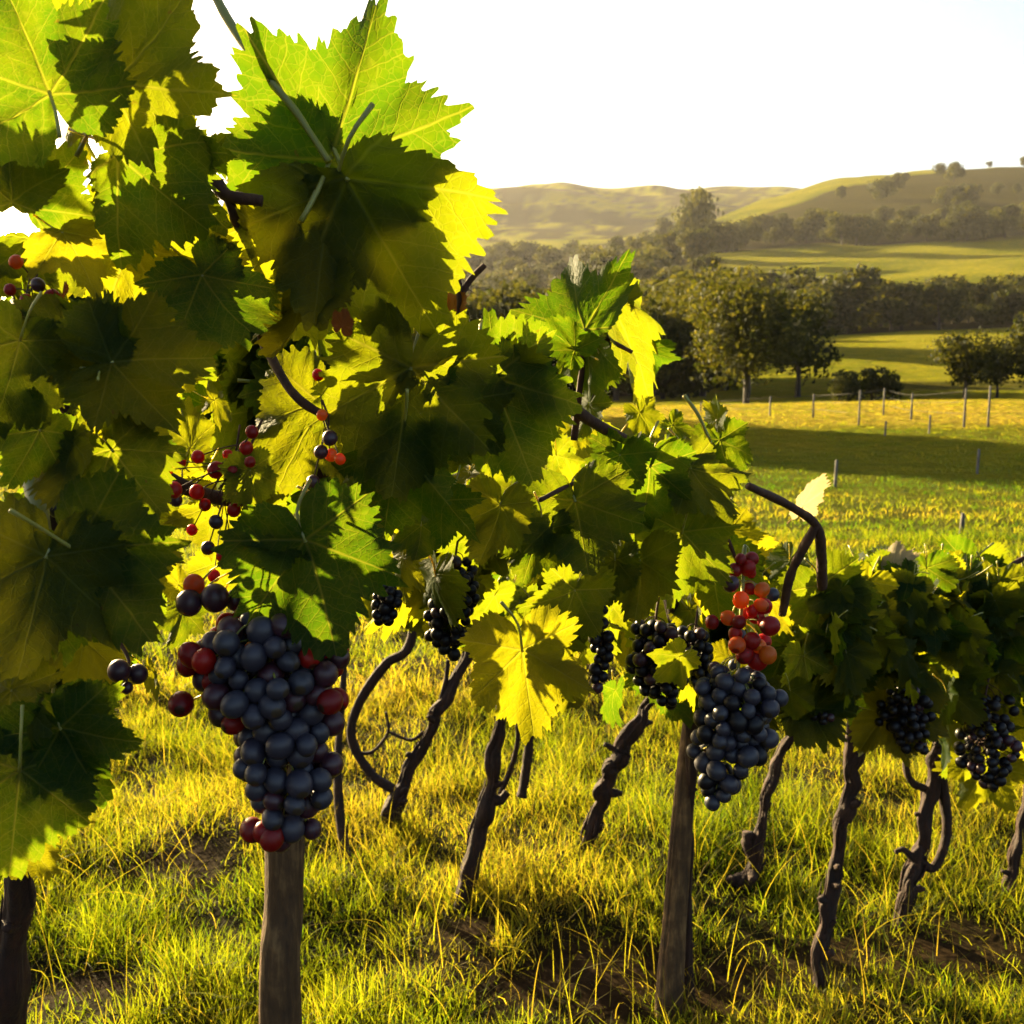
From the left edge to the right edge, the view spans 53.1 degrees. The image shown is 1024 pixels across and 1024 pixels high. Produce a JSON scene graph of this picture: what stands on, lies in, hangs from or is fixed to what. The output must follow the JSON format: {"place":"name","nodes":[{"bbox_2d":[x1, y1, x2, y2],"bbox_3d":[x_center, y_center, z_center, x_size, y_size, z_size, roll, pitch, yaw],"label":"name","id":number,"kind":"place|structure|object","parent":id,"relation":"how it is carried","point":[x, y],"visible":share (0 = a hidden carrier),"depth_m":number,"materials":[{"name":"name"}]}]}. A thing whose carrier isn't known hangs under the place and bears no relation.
{"place":"outdoors","nodes":[
{"label":"outdoors","id":0,"kind":"place"},
{"bbox_2d":[0,213,22,234],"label":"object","id":1,"kind":"object","parent":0,"point":[11,222],"visible":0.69,"depth_m":5159.49,"materials":[{"name":"white"}]},
{"bbox_2d":[0,167,1023,1023],"bbox_3d":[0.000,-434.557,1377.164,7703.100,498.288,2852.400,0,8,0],"label":"ground","id":2,"kind":"structure","parent":0,"point":[556,215],"depth_m":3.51,"materials":[{"name":"green plant"}]},
{"bbox_2d":[0,0,508,1023],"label":"grapevine","id":3,"kind":"object","parent":2,"relation":"on","point":[344,228],"visible":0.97,"depth_m":0.91,"materials":[{"name":"green plant"}]},
{"bbox_2d":[3,255,59,299],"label":"grape bunch","id":4,"kind":"object","parent":3,"relation":"attached to","point":[37,284],"visible":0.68,"depth_m":0.88,"materials":[{"name":"food"}]},
{"bbox_2d":[107,643,147,693],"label":"grape bunch","id":5,"kind":"object","parent":3,"relation":"hanging from","point":[118,670],"visible":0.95,"depth_m":0.92,"materials":[{"name":"food"}]},
{"bbox_2d":[169,425,242,581],"bbox_3d":[-0.288,-0.009,1.000,0.097,0.149,0.059,-4,9,-28],"label":"grape bunch","id":6,"kind":"object","parent":3,"relation":"attached to","point":[192,529],"visible":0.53,"depth_m":1.00,"materials":[{"name":"food"}]},
{"bbox_2d":[169,419,262,560],"bbox_3d":[-0.286,-0.021,0.996,0.090,0.136,0.070,0,8,0],"label":"grape bunch","id":7,"kind":"object","parent":3,"relation":"attached to","point":[196,491],"visible":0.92,"depth_m":0.98,"materials":[{"name":"food"}]},
{"bbox_2d":[168,566,349,852],"bbox_3d":[-0.231,0.182,0.955,0.162,0.266,0.130,0,8,0],"label":"grape bunch","id":8,"kind":"object","parent":3,"relation":"attached to","point":[275,702],"visible":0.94,"depth_m":0.92,"materials":[{"name":"blue"}]},
{"bbox_2d":[306,369,345,488],"bbox_3d":[-0.182,-0.081,1.002,0.032,0.118,0.064,-8,11,-44],"label":"grape bunch","id":9,"kind":"object","parent":3,"relation":"attached to","point":[329,439],"visible":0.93,"depth_m":1.00,"materials":[{"name":"food"}]},
{"bbox_2d":[259,766,304,1023],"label":"wooden post","id":10,"kind":"object","parent":2,"relation":"on","point":[279,978],"visible":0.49,"depth_m":1.39,"materials":[{"name":"brown wood"}]},
{"bbox_2d":[333,572,496,862],"bbox_3d":[-0.257,0.622,3.004,0.529,1.134,0.980,-2,8,-11],"label":"grapevine","id":11,"kind":"object","parent":2,"relation":"on","point":[417,754],"visible":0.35,"depth_m":3.42,"materials":[{"name":"brown plant"}]},
{"bbox_2d":[465,293,498,320],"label":"tree","id":12,"kind":"object","parent":2,"relation":"on","point":[469,307],"visible":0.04,"depth_m":120.32,"materials":[{"name":"green plant"}]},
{"bbox_2d":[474,271,512,285],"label":"tree","id":13,"kind":"object","parent":2,"relation":"on","point":[499,277],"visible":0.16,"depth_m":666.11,"materials":[{"name":"green plant"}]},
{"bbox_2d":[492,256,523,270],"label":"tree","id":14,"kind":"object","parent":2,"relation":"on","point":[511,263],"visible":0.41,"depth_m":800.01,"materials":[{"name":"green plant"}]},
{"bbox_2d":[0,614,1023,1023],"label":"dry grass","id":15,"kind":"structure","parent":2,"relation":"on","point":[548,888],"depth_m":2.81,"materials":[{"name":"yellow plant"}]},
{"bbox_2d":[477,279,547,316],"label":"tree","id":16,"kind":"object","parent":2,"relation":"on","point":[511,298],"visible":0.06,"depth_m":116.66,"materials":[{"name":"green plant"}]},
{"bbox_2d":[502,247,526,264],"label":"tree","id":17,"kind":"object","parent":2,"relation":"on","point":[508,252],"visible":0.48,"depth_m":943.67,"materials":[{"name":"green plant"}]},
{"bbox_2d":[494,286,557,373],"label":"tree","id":18,"kind":"object","parent":2,"relation":"on","point":[522,301],"visible":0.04,"depth_m":114.96,"materials":[{"name":"green plant"}]},
{"bbox_2d":[512,239,540,267],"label":"tree","id":19,"kind":"object","parent":2,"relation":"on","point":[532,246],"visible":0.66,"depth_m":1020.61,"materials":[{"name":"green plant"}]},
{"bbox_2d":[510,274,544,294],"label":"tree","id":20,"kind":"object","parent":2,"relation":"on","point":[532,280],"visible":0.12,"depth_m":515.62,"materials":[{"name":"green plant"}]},
{"bbox_2d":[510,263,552,283],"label":"tree","id":21,"kind":"object","parent":2,"relation":"on","point":[524,270],"visible":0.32,"depth_m":695.24,"materials":[{"name":"green plant"}]},
{"bbox_2d":[237,249,827,1003],"bbox_3d":[0.224,0.469,1.804,0.570,1.723,1.526,6,10,36],"label":"grapevine","id":22,"kind":"object","parent":2,"relation":"on","point":[637,525],"visible":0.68,"depth_m":1.31,"materials":[{"name":"green plant"}]},
{"bbox_2d":[371,585,402,625],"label":"grape bunch","id":23,"kind":"object","parent":22,"relation":"attached to","point":[385,612],"visible":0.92,"depth_m":1.27,"materials":[{"name":"food"}]},
{"bbox_2d":[423,540,479,661],"bbox_3d":[-0.081,0.115,1.380,0.076,0.168,0.070,0,8,0],"label":"grape bunch","id":24,"kind":"object","parent":22,"relation":"hanging from","point":[439,638],"visible":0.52,"depth_m":1.37,"materials":[{"name":"food"}]},
{"bbox_2d":[588,605,614,693],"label":"grape bunch","id":25,"kind":"object","parent":22,"relation":"attached to","point":[602,646],"visible":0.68,"depth_m":1.49,"materials":[{"name":"food"}]},
{"bbox_2d":[625,597,688,709],"bbox_3d":[0.225,0.222,1.602,0.100,0.174,0.083,0,8,0],"label":"grape bunch","id":26,"kind":"object","parent":22,"relation":"attached to","point":[641,664],"visible":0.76,"depth_m":1.58,"materials":[{"name":"food"}]},
{"bbox_2d":[677,605,713,686],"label":"grape bunch","id":27,"kind":"object","parent":22,"relation":"attached to","point":[697,638],"visible":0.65,"depth_m":1.67,"materials":[{"name":"food"}]},
{"bbox_2d":[686,544,788,810],"bbox_3d":[0.314,0.232,1.426,0.140,0.358,0.135,0,8,0],"label":"grape bunch","id":28,"kind":"object","parent":22,"relation":"attached to","point":[744,738],"visible":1,"depth_m":1.40,"materials":[{"name":"blue"}]},
{"bbox_2d":[408,573,684,909],"bbox_3d":[0.202,0.626,2.768,0.933,1.134,0.912,0,8,0],"label":"grapevine","id":29,"kind":"object","parent":2,"relation":"on","point":[490,799],"visible":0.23,"depth_m":2.89,"materials":[{"name":"brown plant"}]},
{"bbox_2d":[533,245,559,278],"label":"tree","id":30,"kind":"object","parent":2,"relation":"on","point":[546,258],"visible":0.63,"depth_m":886.33,"materials":[{"name":"green plant"}]},
{"bbox_2d":[548,260,567,277],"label":"tree","id":31,"kind":"object","parent":2,"relation":"on","point":[557,268],"visible":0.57,"depth_m":769.68,"materials":[{"name":"green plant"}]},
{"bbox_2d":[572,243,600,269],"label":"tree","id":32,"kind":"object","parent":2,"relation":"on","point":[583,254],"visible":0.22,"depth_m":893.93,"materials":[{"name":"green plant"}]},
{"bbox_2d":[584,246,622,272],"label":"tree","id":33,"kind":"object","parent":2,"relation":"on","point":[599,261],"visible":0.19,"depth_m":605.52,"materials":[{"name":"green plant"}]},
{"bbox_2d":[579,696,654,852],"bbox_3d":[0.349,0.728,3.212,0.308,0.776,0.088,-2,8,-13],"label":"grapevine","id":34,"kind":"object","parent":2,"relation":"on","point":[617,761],"visible":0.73,"depth_m":3.19,"materials":[{"name":"brown plant"}]},
{"bbox_2d":[605,294,654,400],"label":"tree","id":35,"kind":"object","parent":2,"relation":"on","point":[615,394],"depth_m":106.61,"materials":[{"name":"green plant"}]},
{"bbox_2d":[631,261,655,279],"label":"tree","id":36,"kind":"object","parent":2,"relation":"on","point":[641,270],"visible":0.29,"depth_m":498.59,"materials":[{"name":"green plant"}]},
{"bbox_2d":[633,246,675,278],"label":"tree","id":37,"kind":"object","parent":2,"relation":"on","point":[650,258],"visible":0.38,"depth_m":556.77,"materials":[{"name":"green plant"}]},
{"bbox_2d":[616,294,693,401],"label":"tree","id":38,"kind":"object","parent":2,"relation":"on","point":[675,325],"visible":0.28,"depth_m":97.09,"materials":[{"name":"green plant"}]},
{"bbox_2d":[653,229,684,261],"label":"tree","id":39,"kind":"object","parent":2,"relation":"on","point":[666,239],"visible":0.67,"depth_m":663.46,"materials":[{"name":"green plant"}]},
{"bbox_2d":[655,723,697,1021],"bbox_3d":[0.402,0.809,2.439,0.068,1.015,0.179,5,9,34],"label":"wooden post","id":40,"kind":"object","parent":2,"relation":"on","point":[671,959],"visible":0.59,"depth_m":2.42,"materials":[{"name":"brown wood"}]},
{"bbox_2d":[655,331,716,398],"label":"tree","id":41,"kind":"object","parent":2,"relation":"on","point":[684,385],"visible":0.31,"depth_m":103.60,"materials":[{"name":"green plant"}]},
{"bbox_2d":[650,269,727,300],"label":"tree","id":42,"kind":"object","parent":2,"relation":"on","point":[683,277],"visible":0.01,"depth_m":199.21,"materials":[{"name":"green plant"}]},
{"bbox_2d":[666,184,723,232],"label":"tall tree","id":43,"kind":"object","parent":2,"relation":"on","point":[695,212],"visible":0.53,"depth_m":769.10,"materials":[{"name":"green plant"}]},
{"bbox_2d":[671,228,718,263],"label":"tree","id":44,"kind":"object","parent":2,"relation":"on","point":[698,243],"visible":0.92,"depth_m":641.15,"materials":[{"name":"green plant"}]},
{"bbox_2d":[640,268,749,303],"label":"tree","id":45,"kind":"object","parent":2,"relation":"on","point":[644,288],"visible":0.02,"depth_m":204.74,"materials":[{"name":"green plant"}]},
{"bbox_2d":[684,253,723,276],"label":"tree","id":46,"kind":"object","parent":2,"relation":"on","point":[708,259],"visible":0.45,"depth_m":454.89,"materials":[{"name":"green plant"}]},
{"bbox_2d":[656,292,756,390],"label":"tree","id":47,"kind":"object","parent":2,"relation":"on","point":[710,385],"visible":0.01,"depth_m":117.16,"materials":[{"name":"green plant"}]},
{"bbox_2d":[648,267,770,396],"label":"tree","id":48,"kind":"object","parent":2,"relation":"on","point":[677,293],"visible":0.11,"depth_m":101.21,"materials":[{"name":"green plant"}]},
{"bbox_2d":[702,220,728,252],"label":"tree","id":49,"kind":"object","parent":2,"relation":"on","point":[716,249],"visible":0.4,"depth_m":789.92,"materials":[{"name":"green plant"}]},
{"bbox_2d":[713,220,749,251],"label":"tree","id":50,"kind":"object","parent":2,"relation":"on","point":[730,229],"visible":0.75,"depth_m":792.62,"materials":[{"name":"green plant"}]},
{"bbox_2d":[675,261,818,402],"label":"tree","id":51,"kind":"object","parent":2,"relation":"on","point":[748,329],"visible":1,"depth_m":80.46,"materials":[{"name":"green plant"}]},
{"bbox_2d":[587,473,908,987],"bbox_3d":[0.585,0.574,2.256,0.605,1.361,0.843,6,10,38],"label":"grapevine","id":52,"kind":"object","parent":2,"relation":"on","point":[845,622],"visible":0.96,"depth_m":1.85,"materials":[{"name":"green plant"}]},
{"bbox_2d":[736,216,764,245],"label":"tree","id":53,"kind":"object","parent":2,"relation":"on","point":[751,229],"visible":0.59,"depth_m":839.57,"materials":[{"name":"green plant"}]},
{"bbox_2d":[740,214,770,237],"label":"tree","id":54,"kind":"object","parent":2,"relation":"on","point":[766,219],"visible":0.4,"depth_m":897.32,"materials":[{"name":"green plant"}]},
{"bbox_2d":[728,266,794,286],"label":"tree","id":55,"kind":"object","parent":2,"relation":"on","point":[771,278],"visible":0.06,"depth_m":325.39,"materials":[{"name":"green plant"}]},
{"bbox_2d":[726,629,815,890],"bbox_3d":[0.628,0.670,2.474,0.207,1.114,1.192,2,8,12],"label":"grapevine","id":56,"kind":"object","parent":2,"relation":"on","point":[754,840],"visible":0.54,"depth_m":2.99,"materials":[{"name":"brown plant"}]},
{"bbox_2d":[810,712,834,724],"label":"grape bunch","id":57,"kind":"object","parent":56,"relation":"attached to","point":[824,718],"visible":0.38,"depth_m":1.91,"materials":[{"name":"food"}]},
{"bbox_2d":[766,226,783,244],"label":"tree","id":58,"kind":"object","parent":2,"relation":"on","point":[776,234],"visible":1,"depth_m":873.18,"materials":[{"name":"green plant"}]},
{"bbox_2d":[772,212,797,242],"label":"tree","id":59,"kind":"object","parent":2,"relation":"on","point":[783,220],"visible":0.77,"depth_m":883.90,"materials":[{"name":"green plant"}]},
{"bbox_2d":[771,265,818,287],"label":"tree","id":60,"kind":"object","parent":2,"relation":"on","point":[795,271],"visible":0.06,"depth_m":312.41,"materials":[{"name":"green plant"}]},
{"bbox_2d":[773,271,820,292],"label":"tree","id":61,"kind":"object","parent":2,"relation":"on","point":[798,280],"visible":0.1,"depth_m":295.46,"materials":[{"name":"green plant"}]},
{"bbox_2d":[768,286,843,397],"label":"round tree","id":62,"kind":"object","parent":2,"relation":"on","point":[810,355],"visible":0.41,"depth_m":90.38,"materials":[{"name":"green plant"}]},
{"bbox_2d":[793,217,818,242],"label":"tree","id":63,"kind":"object","parent":2,"relation":"on","point":[800,225],"visible":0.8,"depth_m":856.17,"materials":[{"name":"green plant"}]},
{"bbox_2d":[801,208,828,241],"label":"tree","id":64,"kind":"object","parent":2,"relation":"on","point":[815,223],"visible":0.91,"depth_m":848.30,"materials":[{"name":"green plant"}]},
{"bbox_2d":[794,281,865,333],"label":"tree","id":65,"kind":"object","parent":2,"relation":"on","point":[848,319],"visible":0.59,"depth_m":262.19,"materials":[{"name":"green plant"}]},
{"bbox_2d":[827,376,848,401],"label":"bush","id":66,"kind":"object","parent":2,"relation":"on","point":[839,387],"visible":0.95,"depth_m":71.25,"materials":[{"name":"green plant"}]},
{"bbox_2d":[825,211,857,244],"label":"tree","id":67,"kind":"object","parent":2,"relation":"on","point":[836,220],"visible":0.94,"depth_m":795.77,"materials":[{"name":"green plant"}]},
{"bbox_2d":[827,369,864,401],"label":"bush","id":68,"kind":"object","parent":2,"relation":"on","point":[854,386],"visible":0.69,"depth_m":74.17,"materials":[{"name":"green plant"}]},
{"bbox_2d":[817,262,889,333],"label":"tree","id":69,"kind":"object","parent":2,"relation":"on","point":[854,283],"visible":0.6,"depth_m":263.25,"materials":[{"name":"green plant"}]},
{"bbox_2d":[834,212,880,245],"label":"tree","id":70,"kind":"object","parent":2,"relation":"on","point":[860,223],"visible":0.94,"depth_m":792.08,"materials":[{"name":"green plant"}]},
{"bbox_2d":[700,386,1021,426],"bbox_3d":[14.712,-4.760,45.363,5.613,1.818,16.058,-4,9,-25],"label":"field fence","id":71,"kind":"object","parent":2,"relation":"on","point":[963,413],"visible":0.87,"depth_m":41.45,"materials":[{"name":"grey wood"}]},
{"bbox_2d":[852,366,896,400],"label":"bush","id":72,"kind":"object","parent":2,"relation":"on","point":[872,381],"visible":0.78,"depth_m":76.60,"materials":[{"name":"green plant"}]},
{"bbox_2d":[862,219,889,244],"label":"tree","id":73,"kind":"object","parent":2,"relation":"on","point":[876,238],"visible":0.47,"depth_m":812.53,"materials":[{"name":"green plant"}]},
{"bbox_2d":[867,177,897,199],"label":"tree","id":74,"kind":"object","parent":2,"relation":"on","point":[881,189],"visible":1,"depth_m":1107.69,"materials":[{"name":"green plant"}]},
{"bbox_2d":[869,295,912,330],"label":"tree","id":75,"kind":"object","parent":2,"relation":"on","point":[895,318],"visible":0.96,"depth_m":264.84,"materials":[{"name":"green plant"}]},
{"bbox_2d":[879,372,904,399],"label":"bush","id":76,"kind":"object","parent":2,"relation":"on","point":[893,384],"visible":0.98,"depth_m":75.31,"materials":[{"name":"green plant"}]},
{"bbox_2d":[880,217,912,240],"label":"tree","id":77,"kind":"object","parent":2,"relation":"on","point":[895,228],"visible":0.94,"depth_m":831.34,"materials":[{"name":"green plant"}]},
{"bbox_2d":[875,278,929,328],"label":"tree","id":78,"kind":"object","parent":2,"relation":"on","point":[894,290],"visible":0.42,"depth_m":270.74,"materials":[{"name":"green plant"}]},
{"bbox_2d":[911,211,943,240],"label":"tree","id":79,"kind":"object","parent":2,"relation":"on","point":[927,225],"visible":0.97,"depth_m":816.83,"materials":[{"name":"green plant"}]},
{"bbox_2d":[849,533,1006,929],"bbox_3d":[0.994,0.630,2.450,0.308,1.228,1.037,5,10,34],"label":"grapevine","id":80,"kind":"object","parent":2,"relation":"on","point":[941,664],"visible":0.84,"depth_m":2.19,"materials":[{"name":"green plant"}]},
{"bbox_2d":[874,685,935,754],"bbox_3d":[0.819,0.415,2.134,0.106,0.176,0.105,-5,9,-33],"label":"grape bunch","id":81,"kind":"object","parent":80,"relation":"attached to","point":[915,717],"visible":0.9,"depth_m":2.11,"materials":[{"name":"food"}]},
{"bbox_2d":[953,678,1022,792],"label":"grape bunch","id":82,"kind":"object","parent":80,"relation":"hanging from","point":[990,744],"visible":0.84,"depth_m":2.31,"materials":[{"name":"food"}]},
{"bbox_2d":[907,274,972,324],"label":"tree","id":83,"kind":"object","parent":2,"relation":"on","point":[923,312],"visible":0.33,"depth_m":291.82,"materials":[{"name":"green plant"}]},
{"bbox_2d":[918,282,964,329],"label":"tree","id":84,"kind":"object","parent":2,"relation":"on","point":[939,298],"visible":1,"depth_m":253.75,"materials":[{"name":"green plant"}]},
{"bbox_2d":[930,185,957,206],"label":"hill tree","id":85,"kind":"object","parent":2,"relation":"on","point":[945,195],"visible":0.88,"depth_m":1024.68,"materials":[{"name":"green plant"}]},
{"bbox_2d":[937,218,963,241],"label":"tree","id":86,"kind":"object","parent":2,"relation":"on","point":[949,231],"visible":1,"depth_m":796.84,"materials":[{"name":"green plant"}]},
{"bbox_2d":[924,273,976,323],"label":"tree","id":87,"kind":"object","parent":2,"relation":"on","point":[969,284],"visible":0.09,"depth_m":299.65,"materials":[{"name":"green plant"}]},
{"bbox_2d":[943,161,966,181],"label":"tree","id":88,"kind":"object","parent":2,"relation":"on","point":[957,169],"visible":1,"depth_m":1215.83,"materials":[{"name":"green plant"}]},
{"bbox_2d":[939,205,977,239],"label":"tree","id":89,"kind":"object","parent":2,"relation":"on","point":[958,213],"visible":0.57,"depth_m":811.44,"materials":[{"name":"green plant"}]},
{"bbox_2d":[926,326,1007,398],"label":"round tree","id":90,"kind":"object","parent":2,"relation":"on","point":[966,361],"visible":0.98,"depth_m":76.50,"materials":[{"name":"green plant"}]},
{"bbox_2d":[950,182,983,204],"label":"hill tree","id":91,"kind":"object","parent":2,"relation":"on","point":[968,192],"visible":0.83,"depth_m":1002.31,"materials":[{"name":"green plant"}]},
{"bbox_2d":[953,204,987,239],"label":"tree","id":92,"kind":"object","parent":2,"relation":"on","point":[967,209],"visible":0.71,"depth_m":803.22,"materials":[{"name":"green plant"}]},
{"bbox_2d":[932,541,1023,898],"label":"grapevine","id":93,"kind":"object","parent":2,"relation":"on","point":[1005,598],"visible":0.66,"depth_m":2.42,"materials":[{"name":"green plant"}]},
{"bbox_2d":[964,304,999,325],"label":"tree","id":94,"kind":"object","parent":2,"relation":"on","point":[984,319],"visible":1,"depth_m":270.94,"materials":[{"name":"green plant"}]},
{"bbox_2d":[972,212,1003,239],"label":"tree","id":95,"kind":"object","parent":2,"relation":"on","point":[990,227],"visible":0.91,"depth_m":802.22,"materials":[{"name":"green plant"}]},
{"bbox_2d":[970,275,1011,321],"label":"tree","id":96,"kind":"object","parent":2,"relation":"on","point":[987,288],"visible":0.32,"depth_m":297.09,"materials":[{"name":"green plant"}]},
{"bbox_2d":[977,334,1022,397],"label":"round tree","id":97,"kind":"object","parent":2,"relation":"on","point":[996,378],"visible":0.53,"depth_m":80.24,"materials":[{"name":"green plant"}]},
{"bbox_2d":[986,287,1023,324],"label":"tree","id":98,"kind":"object","parent":2,"relation":"on","point":[1001,301],"visible":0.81,"depth_m":273.32,"materials":[{"name":"green plant"}]},
{"bbox_2d":[997,203,1021,220],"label":"tree","id":99,"kind":"object","parent":2,"relation":"on","point":[1013,209],"visible":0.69,"depth_m":821.43,"materials":[{"name":"green plant"}]},
{"bbox_2d":[996,312,1023,391],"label":"round tree","id":100,"kind":"object","parent":2,"relation":"on","point":[1017,369],"visible":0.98,"depth_m":78.85,"materials":[{"name":"green plant"}]},
{"bbox_2d":[1010,286,1023,313],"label":"tree","id":101,"kind":"object","parent":2,"relation":"on","point":[1018,296],"visible":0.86,"depth_m":270.89,"materials":[{"name":"green plant"}]},
{"bbox_2d":[0,0,1023,299],"label":"sky","id":102,"kind":"structure","parent":0,"point":[679,94],"materials":[{"name":"white"}]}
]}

